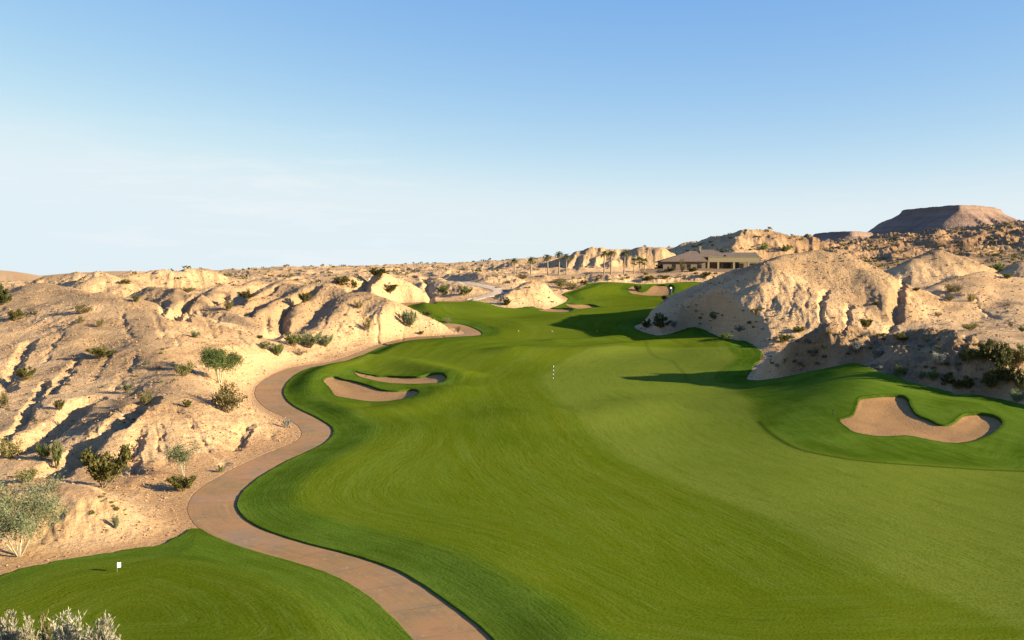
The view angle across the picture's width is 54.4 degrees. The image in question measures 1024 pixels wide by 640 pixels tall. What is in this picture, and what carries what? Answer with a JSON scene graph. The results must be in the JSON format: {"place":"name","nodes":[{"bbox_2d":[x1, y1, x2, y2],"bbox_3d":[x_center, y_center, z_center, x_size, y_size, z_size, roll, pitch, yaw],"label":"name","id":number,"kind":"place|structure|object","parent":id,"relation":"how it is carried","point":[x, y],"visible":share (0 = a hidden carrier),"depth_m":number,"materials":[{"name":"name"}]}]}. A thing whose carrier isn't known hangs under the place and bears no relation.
{"place":"outdoors","nodes":[
{"label":"outdoors","id":0,"kind":"place"},
{"bbox_2d":[187,299,491,639],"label":"path","id":1,"kind":"structure","parent":0,"point":[416,610],"depth_m":61.52,"materials":[{"name":"concrete"}]},
{"bbox_2d":[447,280,505,299],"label":"dirt track","id":2,"kind":"structure","parent":0,"point":[498,291],"depth_m":274.17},
{"bbox_2d":[0,220,1023,574],"bbox_3d":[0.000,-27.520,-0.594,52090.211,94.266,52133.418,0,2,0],"label":"ground","id":3,"kind":"structure","parent":0,"point":[82,526],"depth_m":179.74,"materials":[{"name":"beige stone"}]},
{"bbox_2d":[0,387,8,407],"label":"desert shrub","id":4,"kind":"object","parent":3,"relation":"on","point":[5,401],"visible":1,"depth_m":103.78,"materials":[{"name":"green plant"}]},
{"bbox_2d":[0,283,12,304],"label":"desert shrub","id":5,"kind":"object","parent":3,"relation":"on","point":[5,298],"visible":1,"depth_m":183.49,"materials":[{"name":"green plant"}]},
{"bbox_2d":[0,436,27,458],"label":"desert shrub","id":6,"kind":"object","parent":3,"relation":"on","point":[5,452],"visible":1,"depth_m":82.84,"materials":[{"name":"green plant"}]},
{"bbox_2d":[7,308,28,320],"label":"desert shrub","id":7,"kind":"object","parent":3,"relation":"on","point":[16,314],"visible":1,"depth_m":162.46,"materials":[{"name":"green plant"}]},
{"bbox_2d":[0,610,40,639],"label":"brittle bush","id":8,"kind":"object","parent":3,"relation":"on","point":[7,632],"visible":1,"depth_m":23.76,"materials":[{"name":"grey plant"}]},
{"bbox_2d":[13,366,37,379],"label":"desert shrub","id":9,"kind":"object","parent":3,"relation":"on","point":[24,374],"visible":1,"depth_m":119.62,"materials":[{"name":"green plant"}]},
{"bbox_2d":[14,466,38,481],"bbox_3d":[-31.537,10.069,64.841,1.708,1.180,1.903,-1,3,-31],"label":"desert shrub","id":10,"kind":"object","parent":3,"relation":"on","point":[31,471],"visible":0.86,"depth_m":64.71,"materials":[{"name":"green plant"}]},
{"bbox_2d":[25,303,37,313],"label":"desert shrub","id":11,"kind":"object","parent":3,"relation":"on","point":[28,308],"visible":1,"depth_m":165.73,"materials":[{"name":"grey plant"}]},
{"bbox_2d":[0,467,74,556],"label":"desert tree","id":12,"kind":"object","parent":3,"relation":"on","point":[22,523],"visible":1,"depth_m":56.67,"materials":[{"name":"green plant"}]},
{"bbox_2d":[35,442,51,459],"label":"desert shrub","id":13,"kind":"object","parent":3,"relation":"on","point":[45,451],"visible":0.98,"depth_m":82.16,"materials":[{"name":"green plant"}]},
{"bbox_2d":[35,609,52,639],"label":"brittle bush","id":14,"kind":"object","parent":3,"relation":"on","point":[46,629],"visible":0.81,"depth_m":25.31,"materials":[{"name":"green plant"}]},
{"bbox_2d":[40,474,68,492],"bbox_3d":[-29.045,10.424,63.183,1.884,1.299,1.600,0,2,-5],"label":"desert shrub","id":15,"kind":"object","parent":3,"relation":"on","point":[53,483],"visible":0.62,"depth_m":63.13,"materials":[{"name":"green plant"}]},
{"bbox_2d":[51,440,63,468],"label":"desert shrub","id":16,"kind":"object","parent":3,"relation":"on","point":[56,455],"visible":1,"depth_m":81.57,"materials":[{"name":"green plant"}]},
{"bbox_2d":[52,399,64,410],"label":"desert shrub","id":17,"kind":"object","parent":3,"relation":"on","point":[58,406],"visible":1,"depth_m":100.68,"materials":[{"name":"green plant"}]},
{"bbox_2d":[39,606,87,639],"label":"brittle bush","id":18,"kind":"object","parent":3,"relation":"on","point":[71,634],"visible":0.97,"depth_m":22.77,"materials":[{"name":"grey plant"}]},
{"bbox_2d":[72,302,93,313],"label":"desert shrub","id":19,"kind":"object","parent":3,"relation":"on","point":[80,309],"visible":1,"depth_m":160.25,"materials":[{"name":"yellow plant"}]},
{"bbox_2d":[84,344,115,358],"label":"desert shrub","id":20,"kind":"object","parent":3,"relation":"on","point":[98,352],"visible":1,"depth_m":132.38,"materials":[{"name":"green plant"}]},
{"bbox_2d":[84,610,120,639],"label":"brittle bush","id":21,"kind":"object","parent":3,"relation":"on","point":[104,635],"visible":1,"depth_m":22.24,"materials":[{"name":"grey plant"}]},
{"bbox_2d":[78,443,133,487],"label":"desert shrub","id":22,"kind":"object","parent":3,"relation":"on","point":[101,468],"visible":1,"depth_m":72.68,"materials":[{"name":"green plant"}]},
{"bbox_2d":[111,515,119,528],"bbox_3d":[-24.301,12.377,61.034,0.490,1.023,0.512,-1,3,-31],"label":"desert shrub","id":23,"kind":"object","parent":3,"relation":"on","point":[115,519],"visible":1,"depth_m":60.98,"materials":[{"name":"green plant"}]},
{"bbox_2d":[110,396,128,412],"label":"desert shrub","id":24,"kind":"object","parent":3,"relation":"on","point":[120,407],"visible":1,"depth_m":95.31,"materials":[{"name":"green plant"}]},
{"bbox_2d":[119,382,133,391],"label":"desert shrub","id":25,"kind":"object","parent":3,"relation":"on","point":[127,387],"visible":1,"depth_m":109.12,"materials":[{"name":"green plant"}]},
{"bbox_2d":[137,389,152,405],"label":"desert shrub","id":26,"kind":"object","parent":3,"relation":"on","point":[144,399],"visible":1,"depth_m":98.82,"materials":[{"name":"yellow plant"}]},
{"bbox_2d":[165,474,199,491],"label":"desert shrub","id":27,"kind":"object","parent":3,"relation":"on","point":[180,484],"visible":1,"depth_m":73.43,"materials":[{"name":"green plant"}]},
{"bbox_2d":[164,441,202,475],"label":"desert tree","id":28,"kind":"object","parent":3,"relation":"on","point":[175,453],"visible":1,"depth_m":77.51,"materials":[{"name":"green plant"}]},
{"bbox_2d":[173,360,195,375],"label":"desert shrub","id":29,"kind":"object","parent":3,"relation":"on","point":[185,369],"visible":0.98,"depth_m":114.61,"materials":[{"name":"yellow plant"}]},
{"bbox_2d":[182,400,191,407],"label":"desert shrub","id":30,"kind":"object","parent":3,"relation":"on","point":[187,403],"visible":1,"depth_m":96.28,"materials":[{"name":"green plant"}]},
{"bbox_2d":[178,287,195,292],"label":"desert shrub","id":31,"kind":"object","parent":3,"relation":"on","point":[188,290],"visible":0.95,"depth_m":210.48,"materials":[{"name":"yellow plant"}]},
{"bbox_2d":[0,528,413,639],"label":"tee box","id":32,"kind":"object","parent":3,"relation":"on","point":[195,584],"visible":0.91,"depth_m":49.45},
{"bbox_2d":[197,343,245,384],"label":"palo verde tree","id":33,"kind":"object","parent":3,"relation":"on","point":[210,357],"visible":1,"depth_m":122.64,"materials":[{"name":"green plant"}]},
{"bbox_2d":[223,299,233,310],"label":"desert shrub","id":34,"kind":"object","parent":3,"relation":"on","point":[227,306],"visible":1,"depth_m":195.31,"materials":[{"name":"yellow plant"}]},
{"bbox_2d":[210,376,247,412],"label":"desert shrub","id":35,"kind":"object","parent":3,"relation":"on","point":[228,399],"visible":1,"depth_m":100.38,"materials":[{"name":"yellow plant"}]},
{"bbox_2d":[237,288,255,299],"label":"desert shrub","id":36,"kind":"object","parent":3,"relation":"on","point":[246,294],"visible":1,"depth_m":219.09,"materials":[{"name":"green plant"}]},
{"bbox_2d":[258,340,274,349],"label":"desert shrub","id":37,"kind":"object","parent":3,"relation":"on","point":[264,346],"visible":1,"depth_m":163.52,"materials":[{"name":"green plant"}]},
{"bbox_2d":[271,341,283,355],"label":"desert shrub","id":38,"kind":"object","parent":3,"relation":"on","point":[278,349],"visible":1,"depth_m":165.46,"materials":[{"name":"green plant"}]},
{"bbox_2d":[281,417,290,427],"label":"desert shrub","id":39,"kind":"object","parent":3,"relation":"on","point":[287,422],"visible":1,"depth_m":102.34,"materials":[{"name":"grey plant"}]},
{"bbox_2d":[284,331,305,346],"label":"desert shrub","id":40,"kind":"object","parent":3,"relation":"on","point":[290,340],"visible":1,"depth_m":176.02,"materials":[{"name":"green plant"}]},
{"bbox_2d":[293,347,306,354],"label":"desert shrub","id":41,"kind":"object","parent":3,"relation":"on","point":[298,351],"visible":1,"depth_m":171.05,"materials":[{"name":"beige plant"}]},
{"bbox_2d":[297,292,312,302],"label":"desert shrub","id":42,"kind":"object","parent":3,"relation":"on","point":[306,296],"visible":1,"depth_m":215.55,"materials":[{"name":"green plant"}]},
{"bbox_2d":[299,331,323,347],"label":"desert shrub","id":43,"kind":"object","parent":3,"relation":"on","point":[306,340],"visible":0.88,"depth_m":181.65,"materials":[{"name":"green plant"}]},
{"bbox_2d":[318,333,332,346],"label":"desert shrub","id":44,"kind":"object","parent":3,"relation":"on","point":[326,342],"visible":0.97,"depth_m":185.12,"materials":[{"name":"green plant"}]},
{"bbox_2d":[333,275,353,284],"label":"desert shrub","id":45,"kind":"object","parent":3,"relation":"on","point":[343,280],"visible":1,"depth_m":250.77,"materials":[{"name":"green plant"}]},
{"bbox_2d":[353,299,363,308],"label":"desert shrub","id":46,"kind":"object","parent":3,"relation":"on","point":[359,303],"visible":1,"depth_m":213.60,"materials":[{"name":"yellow plant"}]},
{"bbox_2d":[362,316,371,329],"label":"desert shrub","id":47,"kind":"object","parent":3,"relation":"on","point":[367,325],"visible":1,"depth_m":205.17,"materials":[{"name":"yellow plant"}]},
{"bbox_2d":[369,267,388,276],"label":"desert shrub","id":48,"kind":"object","parent":3,"relation":"on","point":[377,272],"visible":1,"depth_m":259.25,"materials":[{"name":"green plant"}]},
{"bbox_2d":[384,282,398,293],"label":"desert shrub","id":49,"kind":"object","parent":3,"relation":"on","point":[391,287],"visible":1,"depth_m":256.64,"materials":[{"name":"green plant"}]},
{"bbox_2d":[401,309,417,326],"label":"desert shrub","id":50,"kind":"object","parent":3,"relation":"on","point":[408,319],"visible":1,"depth_m":212.15,"materials":[{"name":"green plant"}]},
{"bbox_2d":[436,284,450,294],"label":"desert shrub","id":51,"kind":"object","parent":3,"relation":"on","point":[444,289],"visible":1,"depth_m":270.65,"materials":[{"name":"green plant"}]},
{"bbox_2d":[457,285,472,294],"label":"desert shrub","id":52,"kind":"object","parent":3,"relation":"on","point":[464,290],"visible":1,"depth_m":268.19,"materials":[{"name":"green plant"}]},
{"bbox_2d":[0,250,1023,567],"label":"loose stones","id":53,"kind":"object","parent":3,"relation":"on","point":[364,342],"visible":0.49,"depth_m":148.62,"materials":[{"name":"beige stone"}]},
{"bbox_2d":[1,221,1023,288],"bbox_3d":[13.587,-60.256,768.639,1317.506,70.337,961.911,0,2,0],"label":"desert scrub","id":54,"kind":"object","parent":3,"relation":"on","point":[865,260],"visible":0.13,"depth_m":368.83,"materials":[{"name":"green plant"}]},
{"bbox_2d":[509,258,518,274],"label":"date palm","id":55,"kind":"object","parent":3,"relation":"on","point":[514,260],"visible":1,"depth_m":335.47,"materials":[{"name":"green plant"}]},
{"bbox_2d":[527,257,535,274],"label":"date palm","id":56,"kind":"object","parent":3,"relation":"on","point":[530,259],"visible":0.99,"depth_m":340.62,"materials":[{"name":"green plant"}]},
{"bbox_2d":[543,254,551,274],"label":"date palm","id":57,"kind":"object","parent":3,"relation":"on","point":[547,257],"visible":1,"depth_m":342.42,"materials":[{"name":"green plant"}]},
{"bbox_2d":[554,251,563,274],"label":"date palm","id":58,"kind":"object","parent":3,"relation":"on","point":[558,255],"visible":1,"depth_m":345.39,"materials":[{"name":"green plant"}]},
{"bbox_2d":[554,279,565,286],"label":"desert shrub","id":59,"kind":"object","parent":3,"relation":"on","point":[560,284],"visible":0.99,"depth_m":308.29,"materials":[{"name":"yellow plant"}]},
{"bbox_2d":[561,253,569,274],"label":"date palm","id":60,"kind":"object","parent":3,"relation":"on","point":[566,256],"visible":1,"depth_m":345.17,"materials":[{"name":"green plant"}]},
{"bbox_2d":[565,281,582,289],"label":"desert shrub","id":61,"kind":"object","parent":3,"relation":"on","point":[572,287],"visible":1,"depth_m":304.18,"materials":[{"name":"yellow plant"}]},
{"bbox_2d":[600,250,609,273],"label":"date palm","id":62,"kind":"object","parent":3,"relation":"on","point":[604,254],"visible":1,"depth_m":326.42,"materials":[{"name":"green plant"}]},
{"bbox_2d":[607,250,615,274],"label":"date palm","id":63,"kind":"object","parent":3,"relation":"on","point":[612,253],"visible":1,"depth_m":326.24,"materials":[{"name":"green plant"}]},
{"bbox_2d":[620,250,629,273],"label":"date palm","id":64,"kind":"object","parent":3,"relation":"on","point":[624,253],"visible":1,"depth_m":334.40,"materials":[{"name":"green plant"}]},
{"bbox_2d":[237,282,1023,639],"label":"fairway","id":65,"kind":"structure","parent":3,"relation":"on","point":[619,476],"depth_m":75.82,"materials":[{"name":"green plant"}]},
{"bbox_2d":[323,377,417,400],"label":"sand bunker","id":66,"kind":"object","parent":65,"relation":"in","point":[345,389],"visible":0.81,"depth_m":135.20},
{"bbox_2d":[355,372,445,383],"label":"sand bunker","id":67,"kind":"object","parent":65,"relation":"in","point":[434,378],"visible":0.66,"depth_m":150.69},
{"bbox_2d":[540,309,571,311],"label":"sand bunker","id":68,"kind":"object","parent":65,"relation":"in","point":[558,310],"visible":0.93,"depth_m":255.81},
{"bbox_2d":[566,304,594,308],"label":"sand bunker","id":69,"kind":"object","parent":65,"relation":"in","point":[579,306],"visible":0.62,"depth_m":269.66},
{"bbox_2d":[628,286,673,295],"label":"sand bunker","id":70,"kind":"object","parent":65,"relation":"in","point":[658,290],"visible":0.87,"depth_m":306.11},
{"bbox_2d":[840,397,1000,442],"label":"sand bunker","id":71,"kind":"object","parent":65,"relation":"in","point":[886,416],"visible":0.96,"depth_m":102.79},
{"bbox_2d":[642,319,651,327],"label":"desert shrub","id":72,"kind":"object","parent":3,"relation":"on","point":[646,324],"visible":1,"depth_m":217.48,"materials":[{"name":"green plant"}]},
{"bbox_2d":[652,312,671,327],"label":"desert shrub","id":73,"kind":"object","parent":3,"relation":"on","point":[660,322],"visible":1,"depth_m":211.36,"materials":[{"name":"green plant"}]},
{"bbox_2d":[679,259,685,271],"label":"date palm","id":74,"kind":"object","parent":3,"relation":"on","point":[682,266],"visible":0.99,"depth_m":337.62,"materials":[{"name":"green plant"}]},
{"bbox_2d":[640,269,733,272],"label":"terrace wall","id":75,"kind":"structure","parent":3,"relation":"on","point":[666,270],"depth_m":342.99,"materials":[{"name":"paint"}]},
{"bbox_2d":[655,246,760,268],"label":"clubhouse","id":76,"kind":"structure","parent":3,"relation":"on","point":[704,259],"depth_m":347.87,"materials":[{"name":"paint"}]},
{"bbox_2d":[723,263,730,268],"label":"window","id":77,"kind":"structure","parent":76,"relation":"in","point":[725,265],"depth_m":350.62,"materials":[{"name":"black glass"}]},
{"bbox_2d":[735,263,743,268],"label":"window","id":78,"kind":"structure","parent":76,"relation":"in","point":[737,265],"depth_m":350.58,"materials":[{"name":"black glass"}]},
{"bbox_2d":[718,333,733,339],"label":"desert shrub","id":79,"kind":"object","parent":3,"relation":"on","point":[727,336],"visible":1,"depth_m":187.96,"materials":[{"name":"green plant"}]},
{"bbox_2d":[777,334,792,342],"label":"desert shrub","id":80,"kind":"object","parent":3,"relation":"on","point":[783,338],"visible":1,"depth_m":178.31,"materials":[{"name":"green plant"}]},
{"bbox_2d":[778,244,791,251],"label":"desert shrub","id":81,"kind":"object","parent":3,"relation":"on","point":[786,247],"visible":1,"depth_m":417.83,"materials":[{"name":"green plant"}]},
{"bbox_2d":[793,326,805,332],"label":"desert shrub","id":82,"kind":"object","parent":3,"relation":"on","point":[798,329],"visible":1,"depth_m":182.37,"materials":[{"name":"green plant"}]},
{"bbox_2d":[813,231,872,240],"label":"mesa","id":83,"kind":"structure","parent":3,"relation":"on","point":[832,236],"depth_m":1274.75,"materials":[{"name":"brown stone"}]},
{"bbox_2d":[849,340,861,354],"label":"desert shrub","id":84,"kind":"object","parent":3,"relation":"on","point":[856,348],"visible":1,"depth_m":134.99,"materials":[{"name":"grey plant"}]},
{"bbox_2d":[858,316,872,328],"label":"desert shrub","id":85,"kind":"object","parent":3,"relation":"on","point":[864,324],"visible":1,"depth_m":144.84,"materials":[{"name":"green plant"}]},
{"bbox_2d":[873,349,883,356],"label":"desert shrub","id":86,"kind":"object","parent":3,"relation":"on","point":[879,353],"visible":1,"depth_m":131.28,"materials":[{"name":"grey plant"}]},
{"bbox_2d":[893,332,907,340],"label":"desert shrub","id":87,"kind":"object","parent":3,"relation":"on","point":[901,337],"visible":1,"depth_m":133.61,"materials":[{"name":"green plant"}]},
{"bbox_2d":[893,363,909,375],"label":"desert shrub","id":88,"kind":"object","parent":3,"relation":"on","point":[897,371],"visible":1,"depth_m":121.84,"materials":[{"name":"green plant"}]},
{"bbox_2d":[917,370,927,379],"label":"desert shrub","id":89,"kind":"object","parent":3,"relation":"on","point":[921,376],"visible":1,"depth_m":119.78,"materials":[{"name":"green plant"}]},
{"bbox_2d":[927,368,938,380],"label":"desert shrub","id":90,"kind":"object","parent":3,"relation":"on","point":[934,375],"visible":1,"depth_m":118.99,"materials":[{"name":"green plant"}]},
{"bbox_2d":[931,351,946,364],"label":"desert shrub","id":91,"kind":"object","parent":3,"relation":"on","point":[942,357],"visible":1,"depth_m":119.73,"materials":[{"name":"grey plant"}]},
{"bbox_2d":[868,205,1017,234],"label":"mesa","id":92,"kind":"structure","parent":3,"relation":"on","point":[918,220],"depth_m":1552.06,"materials":[{"name":"brown stone"}]},
{"bbox_2d":[940,371,953,383],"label":"desert shrub","id":93,"kind":"object","parent":3,"relation":"on","point":[948,378],"visible":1,"depth_m":117.64,"materials":[{"name":"green plant"}]},
{"bbox_2d":[944,283,960,291],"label":"desert shrub","id":94,"kind":"object","parent":3,"relation":"on","point":[950,289],"visible":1,"depth_m":225.99,"materials":[{"name":"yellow plant"}]},
{"bbox_2d":[952,379,963,388],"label":"desert shrub","id":95,"kind":"object","parent":3,"relation":"on","point":[956,383],"visible":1,"depth_m":116.80,"materials":[{"name":"green plant"}]},
{"bbox_2d":[958,344,977,363],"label":"desert shrub","id":96,"kind":"object","parent":3,"relation":"on","point":[967,356],"visible":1,"depth_m":117.60,"materials":[{"name":"green plant"}]},
{"bbox_2d":[961,375,974,388],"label":"desert shrub","id":97,"kind":"object","parent":3,"relation":"on","point":[968,382],"visible":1,"depth_m":116.13,"materials":[{"name":"green plant"}]},
{"bbox_2d":[961,322,978,330],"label":"desert shrub","id":98,"kind":"object","parent":3,"relation":"on","point":[971,327],"visible":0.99,"depth_m":174.97,"materials":[{"name":"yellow plant"}]},
{"bbox_2d":[967,292,976,301],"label":"desert shrub","id":99,"kind":"object","parent":3,"relation":"on","point":[970,297],"visible":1,"depth_m":214.38,"materials":[{"name":"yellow plant"}]},
{"bbox_2d":[975,338,996,361],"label":"desert shrub","id":100,"kind":"object","parent":3,"relation":"on","point":[981,354],"visible":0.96,"depth_m":116.87,"materials":[{"name":"green plant"}]},
{"bbox_2d":[982,368,998,388],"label":"desert shrub","id":101,"kind":"object","parent":3,"relation":"on","point":[993,380],"visible":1,"depth_m":114.78,"materials":[{"name":"green plant"}]},
{"bbox_2d":[992,262,1004,271],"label":"desert shrub","id":102,"kind":"object","parent":3,"relation":"on","point":[997,267],"visible":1,"depth_m":263.92,"materials":[{"name":"green plant"}]},
{"bbox_2d":[988,341,1013,367],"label":"desert shrub","id":103,"kind":"object","parent":3,"relation":"on","point":[1000,353],"visible":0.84,"depth_m":115.27,"materials":[{"name":"green plant"}]},
{"bbox_2d":[994,358,1022,384],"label":"desert shrub","id":104,"kind":"object","parent":3,"relation":"on","point":[1002,371],"visible":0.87,"depth_m":113.77,"materials":[{"name":"green plant"}]},
{"bbox_2d":[1009,367,1023,389],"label":"desert shrub","id":105,"kind":"object","parent":3,"relation":"on","point":[1019,382],"visible":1,"depth_m":112.21,"materials":[{"name":"green plant"}]},
{"bbox_2d":[1009,389,1023,401],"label":"desert shrub","id":106,"kind":"object","parent":3,"relation":"on","point":[1014,395],"visible":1,"depth_m":111.35,"materials":[{"name":"green plant"}]},
{"bbox_2d":[1011,347,1023,366],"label":"desert shrub","id":107,"kind":"object","parent":3,"relation":"on","point":[1017,357],"visible":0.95,"depth_m":120.08,"materials":[{"name":"green plant"}]},
{"bbox_2d":[0,0,1023,275],"label":"sky","id":108,"kind":"structure","parent":0,"point":[136,135],"materials":[{"name":"blue"}]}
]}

